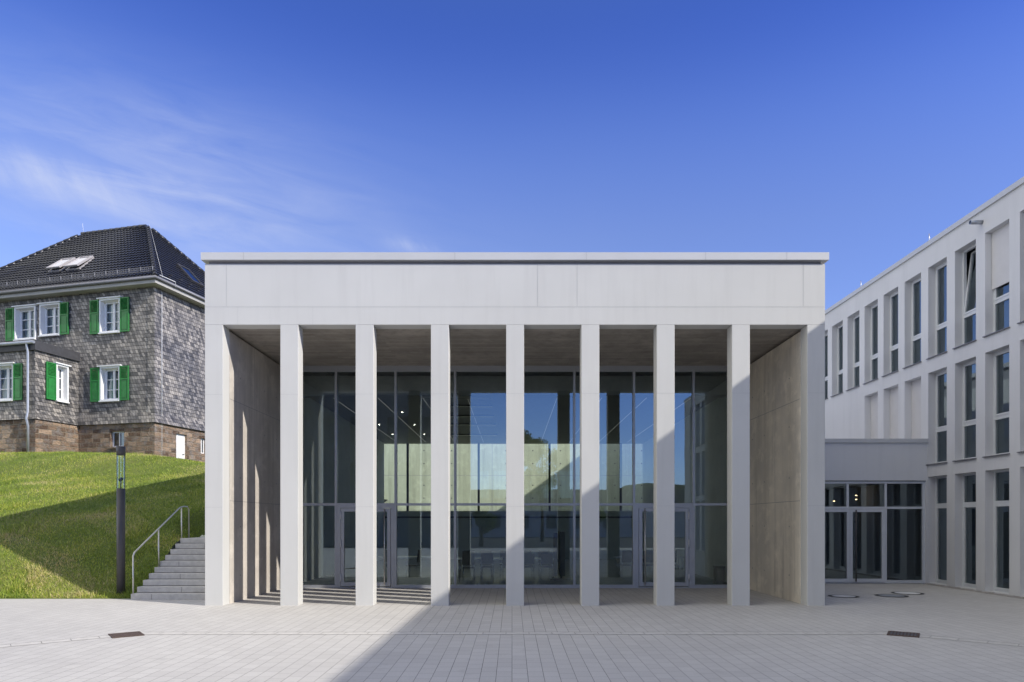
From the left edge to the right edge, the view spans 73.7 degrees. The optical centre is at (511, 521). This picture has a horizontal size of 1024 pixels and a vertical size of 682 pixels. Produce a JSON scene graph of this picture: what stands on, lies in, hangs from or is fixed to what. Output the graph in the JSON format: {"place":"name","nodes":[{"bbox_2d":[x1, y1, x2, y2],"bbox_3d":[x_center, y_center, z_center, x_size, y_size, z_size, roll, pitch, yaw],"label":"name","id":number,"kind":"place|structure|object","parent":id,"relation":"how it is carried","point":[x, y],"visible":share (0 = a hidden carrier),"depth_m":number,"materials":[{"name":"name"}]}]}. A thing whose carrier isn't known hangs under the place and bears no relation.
{"place":"outdoors","nodes":[
{"label":"outdoors","id":0,"kind":"place"},
{"bbox_2d":[159,535,204,566],"bbox_3d":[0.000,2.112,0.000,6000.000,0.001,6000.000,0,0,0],"label":"ground","id":1,"kind":"structure","parent":0,"point":[178,542],"depth_m":61.11,"materials":[{"name":"grey concrete"}]},
{"bbox_2d":[384,444,641,510],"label":"courtyard wall","id":2,"kind":"structure","parent":1,"relation":"on","point":[492,473],"depth_m":41.40,"materials":[{"name":"concrete"}]},
{"bbox_2d":[0,450,385,598],"bbox_3d":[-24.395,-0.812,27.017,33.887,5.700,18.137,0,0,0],"label":"grass","id":3,"kind":"structure","parent":0,"point":[52,594],"depth_m":22.38,"materials":[{"name":"green plant"}]},
{"bbox_2d":[0,223,204,461],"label":"slate house","id":4,"kind":"structure","parent":3,"relation":"on","point":[102,341],"depth_m":36.92,"materials":[{"name":"stone"}]},
{"bbox_2d":[0,362,22,401],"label":"window","id":5,"kind":"structure","parent":4,"relation":"in","point":[17,381],"depth_m":35.02,"materials":[{"name":"white paint"}]},
{"bbox_2d":[5,304,37,340],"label":"window","id":6,"kind":"structure","parent":4,"relation":"in","point":[14,330],"depth_m":38.29,"materials":[{"name":"white paint"}]},
{"bbox_2d":[36,301,68,337],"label":"window","id":7,"kind":"structure","parent":4,"relation":"in","point":[63,317],"depth_m":37.73,"materials":[{"name":"white paint"}]},
{"bbox_2d":[46,361,71,403],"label":"window","id":8,"kind":"structure","parent":4,"relation":"in","point":[52,382],"depth_m":35.89,"materials":[{"name":"white paint"}]},
{"bbox_2d":[90,296,128,334],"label":"window","id":9,"kind":"structure","parent":4,"relation":"in","point":[99,322],"depth_m":36.81,"materials":[{"name":"white paint"}]},
{"bbox_2d":[90,364,128,401],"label":"window","id":10,"kind":"structure","parent":4,"relation":"in","point":[99,390],"depth_m":36.81,"materials":[{"name":"white paint"}]},
{"bbox_2d":[113,431,123,446],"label":"basement window","id":11,"kind":"structure","parent":4,"relation":"in","point":[119,435],"depth_m":36.89,"materials":[{"name":"white paint"}]},
{"bbox_2d":[176,434,184,458],"bbox_3d":[-18.471,-3.248,37.924,0.174,3.255,0.816,0,0,14],"label":"side door","id":12,"kind":"structure","parent":4,"relation":"in","point":[180,439],"depth_m":37.98,"materials":[{"name":"white paint"}]},
{"bbox_2d":[201,438,203,453],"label":"basement window","id":13,"kind":"structure","parent":4,"relation":"in","point":[202,440],"depth_m":39.82,"materials":[{"name":"white paint"}]},
{"bbox_2d":[116,446,125,596],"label":"light column","id":14,"kind":"structure","parent":3,"relation":"on","point":[120,536],"depth_m":18.34,"materials":[{"name":"metal"}]},
{"bbox_2d":[0,583,1023,681],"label":"plaza","id":15,"kind":"structure","parent":0,"point":[934,610],"depth_m":11.84,"materials":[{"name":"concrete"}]},
{"bbox_2d":[108,631,143,637],"bbox_3d":[-6.949,2.031,12.300,0.504,0.016,0.504,0,0,-38],"label":"drain grate","id":16,"kind":"object","parent":15,"relation":"on","point":[125,634],"visible":1,"depth_m":12.28,"materials":[{"name":"metal"}]},
{"bbox_2d":[131,537,204,599],"bbox_3d":[-8.737,1.296,20.195,2.494,1.607,4.633,0,0,0],"label":"outdoor stairs","id":17,"kind":"structure","parent":15,"relation":"on","point":[178,573],"depth_m":18.77,"materials":[{"name":"concrete"}]},
{"bbox_2d":[132,506,188,593],"bbox_3d":[-10.002,0.795,19.573,0.043,2.564,3.136,0,0,0],"label":"stair handrail","id":18,"kind":"object","parent":17,"relation":"attached to","point":[144,542],"visible":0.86,"depth_m":19.31,"materials":[{"name":"metal"}]},
{"bbox_2d":[0,632,1023,646],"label":"drainage channel","id":19,"kind":"object","parent":15,"relation":"on","point":[105,636],"visible":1,"depth_m":12.45,"materials":[{"name":"stone"}]},
{"bbox_2d":[201,252,828,605],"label":"assembly hall","id":20,"kind":"structure","parent":15,"relation":"on","point":[699,377],"depth_m":16.98,"materials":[{"name":"paint"}]},
{"bbox_2d":[340,508,390,585],"bbox_3d":[-4.514,0.780,20.987,1.547,2.400,0.205,0,0,0],"label":"door","id":21,"kind":"structure","parent":20,"relation":"in","point":[342,513],"depth_m":20.99,"materials":[{"name":"grey metal"}]},
{"bbox_2d":[385,550,398,576],"bbox_3d":[-4.440,1.528,25.228,0.432,1.005,0.499,0,0,0],"label":"hall chair","id":22,"kind":"object","parent":20,"relation":"on","point":[386,564],"visible":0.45,"depth_m":25.03,"materials":[{"name":"black plastic"}]},
{"bbox_2d":[355,556,430,557],"bbox_3d":[-4.260,1.672,25.920,3.240,0.716,0.768,0,0,0],"label":"conference table","id":23,"kind":"object","parent":20,"relation":"on","point":[406,557],"visible":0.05,"depth_m":25.54,"materials":[{"name":"silver metal"}]},
{"bbox_2d":[406,549,421,577],"bbox_3d":[-3.568,1.516,24.834,0.499,1.029,0.432,0,0,10],"label":"hall chair","id":24,"kind":"object","parent":20,"relation":"on","point":[419,555],"visible":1,"depth_m":24.76,"materials":[{"name":"black plastic"}]},
{"bbox_2d":[462,551,474,580],"bbox_3d":[-1.500,1.516,23.668,0.432,1.029,0.499,0,0,0],"label":"hall chair","id":25,"kind":"object","parent":20,"relation":"on","point":[468,558],"visible":1,"depth_m":23.45,"materials":[{"name":"black plastic"}]},
{"bbox_2d":[480,550,491,576],"bbox_3d":[-0.960,1.552,25.412,0.432,0.957,0.499,0,0,0],"label":"hall chair","id":26,"kind":"object","parent":20,"relation":"on","point":[486,551],"visible":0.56,"depth_m":25.55,"materials":[{"name":"black plastic"}]},
{"bbox_2d":[481,553,493,579],"bbox_3d":[-0.864,1.563,24.088,0.432,0.933,0.499,0,0,0],"label":"hall chair","id":27,"kind":"object","parent":20,"relation":"on","point":[486,558],"visible":1,"depth_m":23.88,"materials":[{"name":"grey fabric"}]},
{"bbox_2d":[500,550,505,574],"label":"hall chair","id":28,"kind":"object","parent":20,"relation":"on","point":[502,552],"visible":0.49,"depth_m":25.61,"materials":[{"name":"black plastic"}]},
{"bbox_2d":[502,553,505,579],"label":"hall chair","id":29,"kind":"object","parent":20,"relation":"on","point":[504,560],"visible":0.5,"depth_m":23.88,"materials":[{"name":"grey fabric"}]},
{"bbox_2d":[457,558,553,578],"bbox_3d":[-0.210,1.672,24.720,3.660,0.716,0.768,0,0,0],"label":"conference table","id":30,"kind":"object","parent":20,"relation":"on","point":[459,567],"visible":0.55,"depth_m":24.41,"materials":[{"name":"silver metal"}]},
{"bbox_2d":[385,443,642,517],"bbox_3d":[0.072,-2.270,37.596,14.232,4.109,0.168,0,0,0],"label":"rear window","id":31,"kind":"structure","parent":20,"relation":"in","point":[407,444],"depth_m":37.55,"materials":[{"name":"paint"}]},
{"bbox_2d":[524,550,531,574],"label":"hall chair","id":32,"kind":"object","parent":20,"relation":"on","point":[527,551],"visible":0.27,"depth_m":25.62,"materials":[{"name":"black plastic"}]},
{"bbox_2d":[524,553,534,579],"bbox_3d":[0.576,1.563,24.088,0.432,0.933,0.499,0,0,0],"label":"hall chair","id":33,"kind":"object","parent":20,"relation":"on","point":[529,558],"visible":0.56,"depth_m":23.87,"materials":[{"name":"grey fabric"}]},
{"bbox_2d":[538,550,549,575],"bbox_3d":[1.200,1.552,25.412,0.432,0.957,0.499,0,0,0],"label":"hall chair","id":34,"kind":"object","parent":20,"relation":"on","point":[540,552],"visible":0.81,"depth_m":25.61,"materials":[{"name":"black plastic"}]},
{"bbox_2d":[540,553,552,579],"bbox_3d":[1.224,1.563,24.088,0.432,0.933,0.499,0,0,0],"label":"hall chair","id":35,"kind":"object","parent":20,"relation":"on","point":[546,558],"visible":1,"depth_m":23.88,"materials":[{"name":"grey fabric"}]},
{"bbox_2d":[549,531,570,579],"bbox_3d":[1.697,1.183,24.360,0.720,1.694,0.960,0,0,0],"label":"display stand","id":36,"kind":"object","parent":20,"relation":"on","point":[559,551],"visible":0.99,"depth_m":24.00,"materials":[{"name":"black plastic"}]},
{"bbox_2d":[642,551,652,577],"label":"hall chair","id":37,"kind":"object","parent":20,"relation":"on","point":[649,556],"visible":0.58,"depth_m":24.77,"materials":[{"name":"grey fabric"}]},
{"bbox_2d":[613,556,684,576],"bbox_3d":[5.160,1.672,25.680,2.640,0.716,0.768,0,0,0],"label":"conference table","id":38,"kind":"object","parent":20,"relation":"on","point":[678,557],"visible":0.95,"depth_m":25.36,"materials":[{"name":"silver metal"}]},
{"bbox_2d":[639,508,689,585],"bbox_3d":[4.682,0.780,20.987,1.547,2.400,0.205,0,0,0],"label":"door","id":39,"kind":"structure","parent":20,"relation":"in","point":[687,513],"depth_m":20.99,"materials":[{"name":"grey metal"}]},
{"bbox_2d":[828,595,858,597],"bbox_3d":[9.079,2.032,18.687,0.792,0.002,0.792,0,0,0],"label":"manhole cover","id":40,"kind":"object","parent":15,"relation":"on","point":[847,596],"visible":1,"depth_m":18.59,"materials":[{"name":"grey metal"}]},
{"bbox_2d":[825,439,927,583],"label":"entrance block","id":41,"kind":"structure","parent":15,"relation":"on","point":[850,463],"depth_m":22.56,"materials":[{"name":"metal"}]},
{"bbox_2d":[825,509,849,581],"bbox_3d":[10.559,0.786,22.644,1.244,2.412,0.096,0,0,0],"label":"door","id":42,"kind":"structure","parent":41,"relation":"in","point":[847,511],"depth_m":22.60,"materials":[{"name":"grey glass"}]},
{"bbox_2d":[850,509,884,581],"bbox_3d":[11.764,0.786,22.584,1.147,2.412,0.216,0,0,0],"label":"door","id":43,"kind":"structure","parent":41,"relation":"in","point":[882,511],"depth_m":22.60,"materials":[{"name":"grey glass"}]},
{"bbox_2d":[875,594,908,596],"bbox_3d":[10.467,2.032,18.831,0.840,0.002,0.840,0,0,0],"label":"manhole cover","id":44,"kind":"object","parent":15,"relation":"on","point":[889,595],"visible":1,"depth_m":18.85,"materials":[{"name":"grey metal"}]},
{"bbox_2d":[887,631,919,637],"bbox_3d":[7.086,2.031,12.360,0.504,0.016,0.504,0,0,32],"label":"drain grate","id":45,"kind":"object","parent":15,"relation":"on","point":[903,634],"visible":1,"depth_m":12.29,"materials":[{"name":"metal"}]},
{"bbox_2d":[891,592,923,594],"bbox_3d":[11.297,2.032,19.506,0.840,0.002,0.840,0,0,0],"label":"manhole cover","id":46,"kind":"object","parent":15,"relation":"on","point":[913,593],"visible":1,"depth_m":19.37,"materials":[{"name":"grey metal"}]},
{"bbox_2d":[825,176,1023,596],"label":"office wing","id":47,"kind":"structure","parent":15,"relation":"on","point":[925,340],"depth_m":21.84,"materials":[{"name":"white paint"}]},
{"bbox_2d":[825,333,827,399],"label":"window","id":48,"kind":"structure","parent":47,"relation":"in","point":[826,335],"depth_m":30.56,"materials":[{"name":"grey glass"}]},
{"bbox_2d":[830,324,842,396],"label":"window","id":49,"kind":"structure","parent":47,"relation":"in","point":[840,372],"depth_m":29.20,"materials":[{"name":"grey glass"}]},
{"bbox_2d":[846,314,858,390],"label":"window","id":50,"kind":"structure","parent":47,"relation":"in","point":[855,365],"depth_m":27.84,"materials":[{"name":"grey glass"}]},
{"bbox_2d":[863,303,877,384],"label":"window","id":51,"kind":"structure","parent":47,"relation":"in","point":[874,309],"depth_m":26.48,"materials":[{"name":"grey glass"}]},
{"bbox_2d":[881,291,898,376],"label":"window","id":52,"kind":"structure","parent":47,"relation":"in","point":[894,348],"depth_m":25.13,"materials":[{"name":"grey glass"}]},
{"bbox_2d":[902,277,921,368],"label":"window","id":53,"kind":"structure","parent":47,"relation":"in","point":[916,284],"depth_m":23.78,"materials":[{"name":"grey glass"}]},
{"bbox_2d":[926,261,946,359],"bbox_3d":[13.902,-6.875,22.056,0.444,3.026,1.032,0,0,0],"label":"window","id":54,"kind":"structure","parent":47,"relation":"in","point":[940,271],"depth_m":22.42,"materials":[{"name":"grey glass"}]},
{"bbox_2d":[926,369,946,464],"bbox_3d":[13.902,-3.389,22.056,0.444,3.038,1.032,0,0,0],"label":"window","id":55,"kind":"structure","parent":47,"relation":"in","point":[940,377],"depth_m":22.42,"materials":[{"name":"grey glass"}]},
{"bbox_2d":[935,476,946,583],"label":"window","id":56,"kind":"structure","parent":47,"relation":"in","point":[941,481],"depth_m":22.42,"materials":[{"name":"grey glass"}]},
{"bbox_2d":[952,359,976,461],"bbox_3d":[13.902,-3.389,20.700,0.444,3.038,1.032,0,0,0],"label":"window","id":57,"kind":"structure","parent":47,"relation":"in","point":[969,368],"depth_m":21.03,"materials":[{"name":"grey glass"}]},
{"bbox_2d":[963,473,975,587],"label":"window","id":58,"kind":"structure","parent":47,"relation":"in","point":[969,479],"depth_m":21.04,"materials":[{"name":"grey glass"}]},
{"bbox_2d":[952,244,998,348],"bbox_3d":[14.046,-6.875,20.700,0.732,3.026,1.032,0,0,0],"label":"window","id":59,"kind":"structure","parent":47,"relation":"in","point":[966,285],"depth_m":21.09,"materials":[{"name":"grey glass"}]},
{"bbox_2d":[982,223,1009,337],"bbox_3d":[13.902,-6.875,19.344,0.444,3.026,1.032,0,0,0],"label":"window","id":60,"kind":"structure","parent":47,"relation":"in","point":[1000,237],"depth_m":19.54,"materials":[{"name":"white glass"}]},
{"bbox_2d":[982,348,1009,457],"bbox_3d":[13.902,-3.389,19.344,0.444,3.038,1.032,0,0,0],"label":"window","id":61,"kind":"structure","parent":47,"relation":"in","point":[1000,358],"depth_m":19.70,"materials":[{"name":"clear glass"}]},
{"bbox_2d":[993,469,1008,592],"bbox_3d":[14.045,0.258,19.344,0.158,3.492,1.008,0,0,0],"label":"window","id":62,"kind":"structure","parent":47,"relation":"in","point":[1000,477],"depth_m":19.70,"materials":[{"name":"clear glass"}]},
{"bbox_2d":[0,0,1023,309],"label":"sky","id":63,"kind":"structure","parent":0,"point":[858,132],"materials":[{"name":"blue"}]},
{"bbox_2d":[675,551,676,577],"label":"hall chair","id":64,"kind":"object","parent":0,"point":[675,560],"visible":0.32,"depth_m":24.77,"materials":[{"name":"grey fabric"}]},
{"bbox_2d":[713,566,724,584],"bbox_3d":[6.661,1.723,21.960,0.312,0.614,0.312,0,0,0],"label":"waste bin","id":65,"kind":"object","parent":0,"point":[718,575],"visible":0.89,"depth_m":21.82,"materials":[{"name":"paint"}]},
{"bbox_2d":[923,583,1023,598],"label":"gravel","id":66,"kind":"structure","parent":0,"point":[992,593],"depth_m":19.93,"materials":[{"name":"grey gravel"}]}
]}

